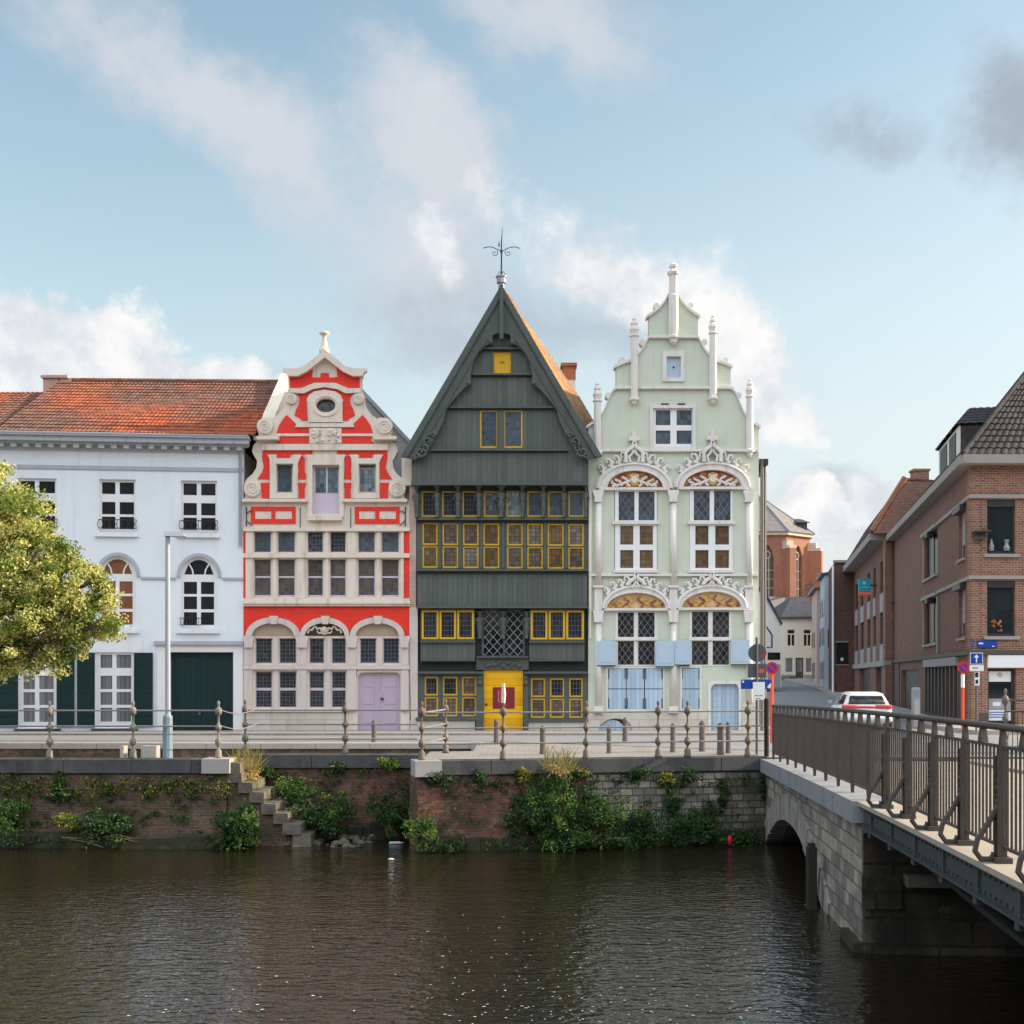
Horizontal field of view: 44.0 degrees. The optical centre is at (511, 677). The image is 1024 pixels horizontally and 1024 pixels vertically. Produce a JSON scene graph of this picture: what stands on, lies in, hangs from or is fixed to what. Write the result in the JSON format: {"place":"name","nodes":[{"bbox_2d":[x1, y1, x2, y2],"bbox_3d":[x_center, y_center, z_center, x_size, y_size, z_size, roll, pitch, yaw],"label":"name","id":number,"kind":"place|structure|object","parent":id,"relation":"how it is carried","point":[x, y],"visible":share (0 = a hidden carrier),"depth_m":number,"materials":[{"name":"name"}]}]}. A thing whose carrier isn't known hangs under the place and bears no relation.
{"place":"outdoors","nodes":[
{"label":"outdoors","id":0,"kind":"place"},
{"bbox_2d":[0,730,769,734],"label":"pavement","id":1,"kind":"structure","parent":0,"point":[434,732],"depth_m":40.32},
{"bbox_2d":[425,744,481,758],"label":"pavement","id":2,"kind":"structure","parent":0,"point":[457,755],"depth_m":29.83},
{"bbox_2d":[0,680,1022,752],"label":"street","id":3,"kind":"structure","parent":0,"point":[788,693],"depth_m":38.22,"materials":[{"name":"asphalt"}]},
{"bbox_2d":[828,691,892,726],"bbox_3d":[12.431,1.139,45.392,2.120,1.310,4.138,0,0,8],"label":"parked car","id":4,"kind":"object","parent":3,"relation":"on","point":[870,700],"visible":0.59,"depth_m":43.54,"materials":[{"name":"paint"}]},
{"bbox_2d":[970,653,983,730],"bbox_3d":[14.628,0.446,39.933,0.442,2.469,0.090,0,0,0],"label":"traffic sign","id":5,"kind":"object","parent":3,"relation":"on","point":[976,658],"visible":1,"depth_m":39.90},
{"bbox_2d":[0,680,1022,758],"bbox_3d":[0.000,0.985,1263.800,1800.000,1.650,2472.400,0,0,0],"label":"ground","id":6,"kind":"structure","parent":0,"point":[489,751],"depth_m":31.56,"materials":[{"name":"concrete"}]},
{"bbox_2d":[0,392,43,425],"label":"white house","id":7,"kind":"structure","parent":6,"relation":"on","point":[12,404],"depth_m":44.52,"materials":[{"name":"tile"}]},
{"bbox_2d":[0,373,287,730],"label":"white house","id":8,"kind":"structure","parent":6,"relation":"on","point":[125,473],"depth_m":41.74,"materials":[{"name":"paint"}]},
{"bbox_2d":[14,657,60,730],"bbox_3d":[-15.468,0.450,41.377,1.445,2.583,0.230,0,0,-6],"label":"window","id":9,"kind":"structure","parent":8,"relation":"in","point":[35,694],"depth_m":41.43,"materials":[{"name":"white paint"}]},
{"bbox_2d":[18,478,59,535],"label":"window","id":10,"kind":"structure","parent":8,"relation":"in","point":[50,485],"depth_m":41.48,"materials":[{"name":"white paint"}]},
{"bbox_2d":[91,652,137,730],"bbox_3d":[-13.029,0.450,41.621,1.478,2.583,0.230,0,0,-6],"label":"window","id":11,"kind":"structure","parent":8,"relation":"in","point":[114,670],"depth_m":41.67,"materials":[{"name":"white paint"}]},
{"bbox_2d":[95,480,138,536],"bbox_3d":[-12.963,-5.575,41.627,1.384,1.900,0.270,0,0,-6],"label":"window","id":12,"kind":"structure","parent":8,"relation":"in","point":[117,497],"depth_m":41.70,"materials":[{"name":"white paint"}]},
{"bbox_2d":[100,557,138,632],"bbox_3d":[-12.963,-2.725,41.627,1.384,2.517,0.270,0,0,-6],"label":"window","id":13,"kind":"structure","parent":8,"relation":"in","point":[121,568],"depth_m":41.73,"materials":[{"name":"white paint"}]},
{"bbox_2d":[176,558,219,632],"bbox_3d":[-10.362,-2.725,41.887,1.402,2.517,0.270,0,0,-6],"label":"window","id":14,"kind":"structure","parent":8,"relation":"in","point":[199,575],"depth_m":41.96,"materials":[{"name":"white paint"}]},
{"bbox_2d":[179,481,219,537],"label":"window","id":15,"kind":"structure","parent":8,"relation":"in","point":[198,498],"depth_m":41.96,"materials":[{"name":"white paint"}]},
{"bbox_2d":[0,741,480,757],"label":"pavement","id":16,"kind":"structure","parent":6,"relation":"on","point":[94,749],"depth_m":34.35,"materials":[{"name":"stone"}]},
{"bbox_2d":[242,331,410,729],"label":"red house","id":17,"kind":"structure","parent":6,"relation":"on","point":[326,557],"depth_m":41.97,"materials":[{"name":"paint"}]},
{"bbox_2d":[255,559,270,596],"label":"window","id":18,"kind":"structure","parent":17,"relation":"in","point":[262,566],"depth_m":42.15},
{"bbox_2d":[256,638,272,663],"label":"window","id":19,"kind":"structure","parent":17,"relation":"in","point":[264,646],"depth_m":42.15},
{"bbox_2d":[256,671,272,707],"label":"window","id":20,"kind":"structure","parent":17,"relation":"in","point":[264,679],"depth_m":42.15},
{"bbox_2d":[277,465,292,492],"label":"window","id":21,"kind":"structure","parent":17,"relation":"in","point":[284,472],"depth_m":42.17,"materials":[{"name":"grey glass"}]},
{"bbox_2d":[278,532,294,552],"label":"window","id":22,"kind":"structure","parent":17,"relation":"in","point":[286,540],"depth_m":42.15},
{"bbox_2d":[278,559,294,596],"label":"window","id":23,"kind":"structure","parent":17,"relation":"in","point":[286,567],"depth_m":42.15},
{"bbox_2d":[280,638,296,663],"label":"window","id":24,"kind":"structure","parent":17,"relation":"in","point":[288,646],"depth_m":42.15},
{"bbox_2d":[280,671,296,707],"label":"window","id":25,"kind":"structure","parent":17,"relation":"in","point":[288,679],"depth_m":42.15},
{"bbox_2d":[308,559,322,596],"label":"window","id":26,"kind":"structure","parent":17,"relation":"in","point":[315,566],"depth_m":42.15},
{"bbox_2d":[310,638,324,663],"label":"window","id":27,"kind":"structure","parent":17,"relation":"in","point":[317,645],"depth_m":42.15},
{"bbox_2d":[310,671,324,707],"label":"window","id":28,"kind":"structure","parent":17,"relation":"in","point":[317,678],"depth_m":42.15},
{"bbox_2d":[313,465,338,493],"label":"window","id":29,"kind":"structure","parent":17,"relation":"in","point":[325,477],"depth_m":42.13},
{"bbox_2d":[330,559,345,596],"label":"window","id":30,"kind":"structure","parent":17,"relation":"in","point":[337,567],"depth_m":42.15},
{"bbox_2d":[332,638,345,663],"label":"window","id":31,"kind":"structure","parent":17,"relation":"in","point":[338,644],"depth_m":42.15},
{"bbox_2d":[332,671,345,707],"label":"window","id":32,"kind":"structure","parent":17,"relation":"in","point":[338,677],"depth_m":42.15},
{"bbox_2d":[358,532,374,552],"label":"window","id":33,"kind":"structure","parent":17,"relation":"in","point":[366,540],"depth_m":42.15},
{"bbox_2d":[358,559,374,596],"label":"window","id":34,"kind":"structure","parent":17,"relation":"in","point":[366,567],"depth_m":42.15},
{"bbox_2d":[359,465,375,492],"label":"window","id":35,"kind":"structure","parent":17,"relation":"in","point":[367,473],"depth_m":42.17,"materials":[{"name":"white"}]},
{"bbox_2d":[360,638,376,663],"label":"window","id":36,"kind":"structure","parent":17,"relation":"in","point":[368,646],"depth_m":42.15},
{"bbox_2d":[358,673,399,729],"bbox_3d":[-4.418,0.847,42.082,1.431,2.029,0.156,0,0,0],"label":"door","id":37,"kind":"structure","parent":17,"relation":"in","point":[375,690],"depth_m":42.10,"materials":[{"name":"wood"}]},
{"bbox_2d":[382,532,398,552],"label":"window","id":38,"kind":"structure","parent":17,"relation":"in","point":[390,540],"depth_m":42.15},
{"bbox_2d":[382,559,398,596],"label":"window","id":39,"kind":"structure","parent":17,"relation":"in","point":[390,567],"depth_m":42.15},
{"bbox_2d":[383,638,399,663],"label":"window","id":40,"kind":"structure","parent":17,"relation":"in","point":[391,646],"depth_m":42.15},
{"bbox_2d":[401,227,601,729],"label":"timber house","id":41,"kind":"structure","parent":6,"relation":"on","point":[501,449],"depth_m":41.90,"materials":[{"name":"grey wood"}]},
{"bbox_2d":[422,610,438,638],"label":"window","id":42,"kind":"structure","parent":41,"relation":"in","point":[430,618],"depth_m":41.92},
{"bbox_2d":[440,610,455,638],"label":"window","id":43,"kind":"structure","parent":41,"relation":"in","point":[447,617],"depth_m":41.92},
{"bbox_2d":[457,610,473,638],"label":"window","id":44,"kind":"structure","parent":41,"relation":"in","point":[465,618],"depth_m":41.92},
{"bbox_2d":[480,411,496,447],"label":"window","id":45,"kind":"structure","parent":41,"relation":"in","point":[488,419],"depth_m":41.63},
{"bbox_2d":[484,491,499,516],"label":"window","id":46,"kind":"structure","parent":41,"relation":"in","point":[490,504],"depth_m":42.03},
{"bbox_2d":[484,611,502,654],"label":"lattice window","id":47,"kind":"structure","parent":41,"relation":"in","point":[493,645],"depth_m":42.09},
{"bbox_2d":[483,670,522,729],"bbox_3d":[-0.291,0.787,42.057,1.313,2.071,0.127,0,0,0],"label":"door","id":48,"kind":"structure","parent":41,"relation":"in","point":[493,679],"depth_m":42.07,"materials":[{"name":"yellow paint"}]},
{"bbox_2d":[504,411,521,447],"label":"window","id":49,"kind":"structure","parent":41,"relation":"in","point":[512,419],"depth_m":41.63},
{"bbox_2d":[505,611,522,654],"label":"lattice window","id":50,"kind":"structure","parent":41,"relation":"in","point":[514,629],"depth_m":42.09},
{"bbox_2d":[527,491,541,516],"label":"window","id":51,"kind":"structure","parent":41,"relation":"in","point":[533,503],"depth_m":42.03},
{"bbox_2d":[531,610,546,638],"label":"window","id":52,"kind":"structure","parent":41,"relation":"in","point":[538,617],"depth_m":41.92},
{"bbox_2d":[549,610,564,638],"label":"window","id":53,"kind":"structure","parent":41,"relation":"in","point":[556,617],"depth_m":41.92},
{"bbox_2d":[566,610,583,638],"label":"window","id":54,"kind":"structure","parent":41,"relation":"in","point":[574,618],"depth_m":41.92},
{"bbox_2d":[569,491,583,516],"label":"window","id":55,"kind":"structure","parent":41,"relation":"in","point":[576,506],"depth_m":42.03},
{"bbox_2d":[586,263,767,730],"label":"green house","id":56,"kind":"structure","parent":6,"relation":"on","point":[676,470],"depth_m":42.00,"materials":[{"name":"paint"}]},
{"bbox_2d":[612,490,658,572],"bbox_3d":[4.095,-4.838,41.965,1.540,2.734,0.210,0,0,0],"label":"window","id":57,"kind":"structure","parent":56,"relation":"in","point":[635,522],"depth_m":42.02,"materials":[{"name":"white paint"}]},
{"bbox_2d":[614,611,657,665],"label":"window","id":58,"kind":"structure","parent":56,"relation":"in","point":[635,638],"depth_m":42.03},
{"bbox_2d":[653,408,692,446],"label":"window","id":59,"kind":"structure","parent":56,"relation":"in","point":[672,427],"depth_m":42.07,"materials":[{"name":"white paint"}]},
{"bbox_2d":[688,611,732,665],"bbox_3d":[6.569,-1.303,42.000,1.451,1.817,0.160,0,0,0],"label":"window","id":60,"kind":"structure","parent":56,"relation":"in","point":[710,632],"depth_m":42.03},
{"bbox_2d":[687,490,734,572],"bbox_3d":[6.585,-4.849,41.965,1.559,2.756,0.210,0,0,0],"label":"window","id":61,"kind":"structure","parent":56,"relation":"in","point":[711,522],"depth_m":42.02,"materials":[{"name":"white paint"}]},
{"bbox_2d":[711,684,738,729],"bbox_3d":[7.070,1.114,42.119,0.939,1.826,0.082,0,0,0],"label":"door","id":62,"kind":"structure","parent":56,"relation":"in","point":[723,696],"depth_m":42.10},
{"bbox_2d":[741,637,770,754],"bbox_3d":[5.738,0.425,29.767,0.715,2.750,0.107,0,0,0],"label":"traffic sign","id":63,"kind":"object","parent":6,"relation":"on","point":[756,652],"visible":1,"depth_m":29.79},
{"bbox_2d":[759,587,782,687],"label":"white annexe","id":64,"kind":"structure","parent":6,"relation":"on","point":[774,623],"depth_m":96.00,"materials":[{"name":"paint"}]},
{"bbox_2d":[759,495,822,598],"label":"church","id":65,"kind":"structure","parent":6,"relation":"on","point":[794,559],"depth_m":171.98,"materials":[{"name":"brick"}]},
{"bbox_2d":[774,597,811,679],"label":"cream house","id":66,"kind":"structure","parent":6,"relation":"on","point":[795,614],"depth_m":116.00,"materials":[{"name":"paint"}]},
{"bbox_2d":[808,587,819,683],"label":"narrow house","id":67,"kind":"structure","parent":6,"relation":"on","point":[814,592],"depth_m":106.94,"materials":[{"name":"grey paint"}]},
{"bbox_2d":[816,572,828,688],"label":"narrow house","id":68,"kind":"structure","parent":6,"relation":"on","point":[822,578],"depth_m":99.59,"materials":[{"name":"grey paint"}]},
{"bbox_2d":[829,560,853,691],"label":"brick house","id":69,"kind":"structure","parent":6,"relation":"on","point":[841,628],"depth_m":92.00,"materials":[{"name":"brick"}]},
{"bbox_2d":[843,469,933,704],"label":"brick building","id":70,"kind":"structure","parent":6,"relation":"on","point":[871,556],"depth_m":72.73,"materials":[{"name":"brick"}]},
{"bbox_2d":[886,372,1023,724],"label":"brick building","id":71,"kind":"structure","parent":6,"relation":"on","point":[955,533],"depth_m":46.41,"materials":[{"name":"brick"}]},
{"bbox_2d":[905,669,918,708],"bbox_3d":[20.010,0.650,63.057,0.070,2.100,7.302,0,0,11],"label":"door","id":72,"kind":"structure","parent":71,"relation":"in","point":[911,676],"depth_m":64.74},
{"bbox_2d":[920,523,937,582],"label":"window","id":73,"kind":"structure","parent":71,"relation":"in","point":[932,537],"depth_m":55.43,"materials":[{"name":"concrete"}]},
{"bbox_2d":[920,592,937,646],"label":"window","id":74,"kind":"structure","parent":71,"relation":"in","point":[928,599],"depth_m":55.96,"materials":[{"name":"concrete"}]},
{"bbox_2d":[988,669,1013,724],"bbox_3d":[17.402,0.840,45.218,1.017,2.320,0.070,0,0,-2],"label":"shop door","id":75,"kind":"structure","parent":71,"relation":"in","point":[998,679],"depth_m":45.20,"materials":[{"name":"white paint"}]},
{"bbox_2d":[984,500,1019,556],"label":"window","id":76,"kind":"structure","parent":71,"relation":"in","point":[1000,513],"depth_m":45.15,"materials":[{"name":"glass"}]},
{"bbox_2d":[984,581,1019,639],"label":"window","id":77,"kind":"structure","parent":71,"relation":"in","point":[1000,594],"depth_m":45.15,"materials":[{"name":"glass"}]},
{"bbox_2d":[0,838,1023,1023],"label":"water","id":78,"kind":"structure","parent":0,"point":[96,935],"depth_m":17.73,"materials":[{"name":"black liquid"}]},
{"bbox_2d":[0,757,235,848],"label":"quay wall","id":79,"kind":"structure","parent":78,"relation":"in","point":[163,832],"depth_m":28.00,"materials":[{"name":"brick"}]},
{"bbox_2d":[0,792,38,836],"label":"shrub","id":80,"kind":"object","parent":79,"relation":"on","point":[7,821],"visible":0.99,"depth_m":27.72,"materials":[{"name":"green plant"}]},
{"bbox_2d":[46,770,73,806],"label":"weed","id":81,"kind":"object","parent":79,"relation":"attached to","point":[60,793],"visible":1,"depth_m":27.86,"materials":[{"name":"green plant"}]},
{"bbox_2d":[78,805,132,844],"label":"shrub","id":82,"kind":"object","parent":79,"relation":"attached to","point":[95,824],"visible":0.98,"depth_m":27.56,"materials":[{"name":"green plant"}]},
{"bbox_2d":[0,772,232,826],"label":"creeper","id":83,"kind":"object","parent":79,"relation":"attached to","point":[108,788],"visible":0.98,"depth_m":27.92,"materials":[{"name":"green plant"}]},
{"bbox_2d":[0,701,258,758],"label":"quay railing","id":84,"kind":"object","parent":79,"relation":"on","point":[133,710],"visible":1,"depth_m":28.23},
{"bbox_2d":[163,531,186,757],"bbox_3d":[-7.560,-0.740,28.420,0.526,5.080,0.224,0,0,0],"label":"street lamp","id":85,"kind":"object","parent":79,"relation":"on","point":[167,738],"visible":1,"depth_m":28.37,"materials":[{"name":"metal"}]},
{"bbox_2d":[208,798,265,849],"bbox_3d":[-5.971,3.196,27.676,1.065,1.120,1.390,0,0,21],"label":"shrub","id":86,"kind":"object","parent":78,"relation":"on","point":[238,829],"visible":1,"depth_m":27.55,"materials":[{"name":"green plant"}]},
{"bbox_2d":[227,758,319,846],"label":"stone stairs","id":87,"kind":"structure","parent":78,"relation":"in","point":[281,826],"depth_m":28.10,"materials":[{"name":"stone"}]},
{"bbox_2d":[222,744,270,781],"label":"grass tuft","id":88,"kind":"object","parent":87,"relation":"on","point":[252,770],"visible":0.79,"depth_m":28.47,"materials":[{"name":"yellow plant"}]},
{"bbox_2d":[271,774,322,806],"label":"shrub","id":89,"kind":"object","parent":87,"relation":"on","point":[294,787],"visible":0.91,"depth_m":28.99,"materials":[{"name":"green plant"}]},
{"bbox_2d":[283,834,376,846],"bbox_3d":[-4.107,3.714,28.696,1.957,0.283,1.563,0,0,0],"label":"rubble","id":90,"kind":"object","parent":78,"relation":"in","point":[343,841],"visible":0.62,"depth_m":28.41,"materials":[{"name":"stone"}]},
{"bbox_2d":[240,753,427,838],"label":"quay wall","id":91,"kind":"structure","parent":78,"relation":"in","point":[309,766],"depth_m":29.60,"materials":[{"name":"brick"}]},
{"bbox_2d":[282,787,363,838],"bbox_3d":[-4.280,3.124,28.855,1.855,1.210,1.515,0,0,0],"label":"shrub","id":92,"kind":"object","parent":91,"relation":"attached to","point":[323,816],"visible":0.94,"depth_m":28.72,"materials":[{"name":"green plant"}]},
{"bbox_2d":[242,699,416,753],"bbox_3d":[-4.293,1.155,29.850,4.132,1.290,0.159,0,0,0],"label":"quay railing","id":93,"kind":"object","parent":91,"relation":"on","point":[344,724],"visible":0.96,"depth_m":29.84,"materials":[{"name":"metal"}]},
{"bbox_2d":[358,784,409,838],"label":"shrub","id":94,"kind":"object","parent":91,"relation":"on","point":[390,819],"visible":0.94,"depth_m":28.71,"materials":[{"name":"green plant"}]},
{"bbox_2d":[1,808,765,853],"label":"weeds","id":95,"kind":"object","parent":78,"relation":"on","point":[441,846],"visible":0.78,"depth_m":27.63,"materials":[{"name":"green plant"}]},
{"bbox_2d":[505,771,587,843],"bbox_3d":[0.754,2.863,27.669,1.798,1.741,1.463,0,0,0],"label":"shrub","id":96,"kind":"object","parent":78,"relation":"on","point":[555,817],"visible":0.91,"depth_m":27.43,"materials":[{"name":"green plant"}]},
{"bbox_2d":[409,755,766,851],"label":"quay wall","id":97,"kind":"structure","parent":78,"relation":"in","point":[486,814],"depth_m":28.05,"materials":[{"name":"brick"}]},
{"bbox_2d":[389,808,440,842],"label":"weed","id":98,"kind":"object","parent":97,"relation":"attached to","point":[424,824],"visible":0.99,"depth_m":26.96,"materials":[{"name":"green plant"}]},
{"bbox_2d":[255,767,764,833],"bbox_3d":[-0.133,2.859,28.391,11.918,1.671,2.422,0,0,0],"label":"creeper","id":99,"kind":"object","parent":97,"relation":"attached to","point":[515,782],"visible":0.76,"depth_m":28.53,"materials":[{"name":"green plant"}]},
{"bbox_2d":[503,795,548,844],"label":"shrub","id":100,"kind":"object","parent":97,"relation":"attached to","point":[519,814],"visible":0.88,"depth_m":27.32,"materials":[{"name":"green plant"}]},
{"bbox_2d":[528,741,578,779],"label":"grass tuft","id":101,"kind":"object","parent":97,"relation":"on","point":[552,768],"visible":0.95,"depth_m":27.57,"materials":[{"name":"yellow plant"}]},
{"bbox_2d":[510,824,640,853],"bbox_3d":[1.380,3.492,27.550,2.757,0.579,1.392,0,0,-15],"label":"shrub","id":102,"kind":"object","parent":97,"relation":"attached to","point":[573,840],"visible":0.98,"depth_m":27.37,"materials":[{"name":"green plant"}]},
{"bbox_2d":[418,683,769,759],"bbox_3d":[1.948,0.959,28.975,7.976,1.682,3.009,0,0,0],"label":"quay railing","id":103,"kind":"object","parent":97,"relation":"on","point":[658,741],"visible":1,"depth_m":28.26,"materials":[{"name":"metal"}]},
{"bbox_2d":[566,782,634,835],"bbox_3d":[1.821,2.995,27.973,1.686,1.438,1.391,0,0,32],"label":"shrub","id":104,"kind":"object","parent":97,"relation":"attached to","point":[593,808],"visible":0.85,"depth_m":27.76,"materials":[{"name":"green plant"}]},
{"bbox_2d":[660,785,685,820],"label":"weed","id":105,"kind":"object","parent":97,"relation":"attached to","point":[671,803],"visible":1,"depth_m":28.38,"materials":[{"name":"green plant"}]},
{"bbox_2d":[656,802,718,847],"bbox_3d":[3.879,3.225,28.318,1.522,1.133,1.394,0,0,0],"label":"shrub","id":106,"kind":"object","parent":97,"relation":"attached to","point":[688,824],"visible":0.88,"depth_m":28.16,"materials":[{"name":"green plant"}]},
{"bbox_2d":[608,795,665,847],"bbox_3d":[2.789,3.176,28.178,1.377,1.128,1.320,0,0,0],"label":"shrub","id":107,"kind":"object","parent":78,"relation":"on","point":[639,818],"visible":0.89,"depth_m":27.96,"materials":[{"name":"green plant"}]},
{"bbox_2d":[697,818,767,846],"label":"shrub","id":108,"kind":"object","parent":78,"relation":"in","point":[735,835],"visible":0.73,"depth_m":28.28,"materials":[{"name":"green plant"}]},
{"bbox_2d":[806,843,816,910],"bbox_3d":[4.819,3.830,20.400,0.140,2.340,0.160,0,0,-3],"label":"mooring post","id":109,"kind":"object","parent":78,"relation":"in","point":[811,876],"visible":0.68,"depth_m":20.32,"materials":[{"name":"grey wood"}]},
{"bbox_2d":[760,757,1023,956],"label":"bridge","id":110,"kind":"structure","parent":78,"relation":"in","point":[887,883],"depth_m":17.09,"materials":[{"name":"stone"}]},
{"bbox_2d":[772,705,1023,883],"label":"bridge railing","id":111,"kind":"object","parent":110,"relation":"on","point":[843,749],"visible":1,"depth_m":14.37,"materials":[{"name":"metal"}]},
{"bbox_2d":[0,0,1023,759],"label":"sky","id":112,"kind":"structure","parent":0,"point":[190,189],"materials":[{"name":"blue"}]},
{"bbox_2d":[759,678,1023,734],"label":"pavement","id":113,"kind":"structure","parent":0,"point":[809,683],"depth_m":58.18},
{"label":"quay path","id":114,"kind":"structure","parent":0,"visible":0},
{"bbox_2d":[0,460,131,685],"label":"lime tree","id":115,"kind":"object","parent":114,"relation":"on","point":[38,585],"visible":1,"depth_m":32.59,"materials":[{"name":"green plant"}]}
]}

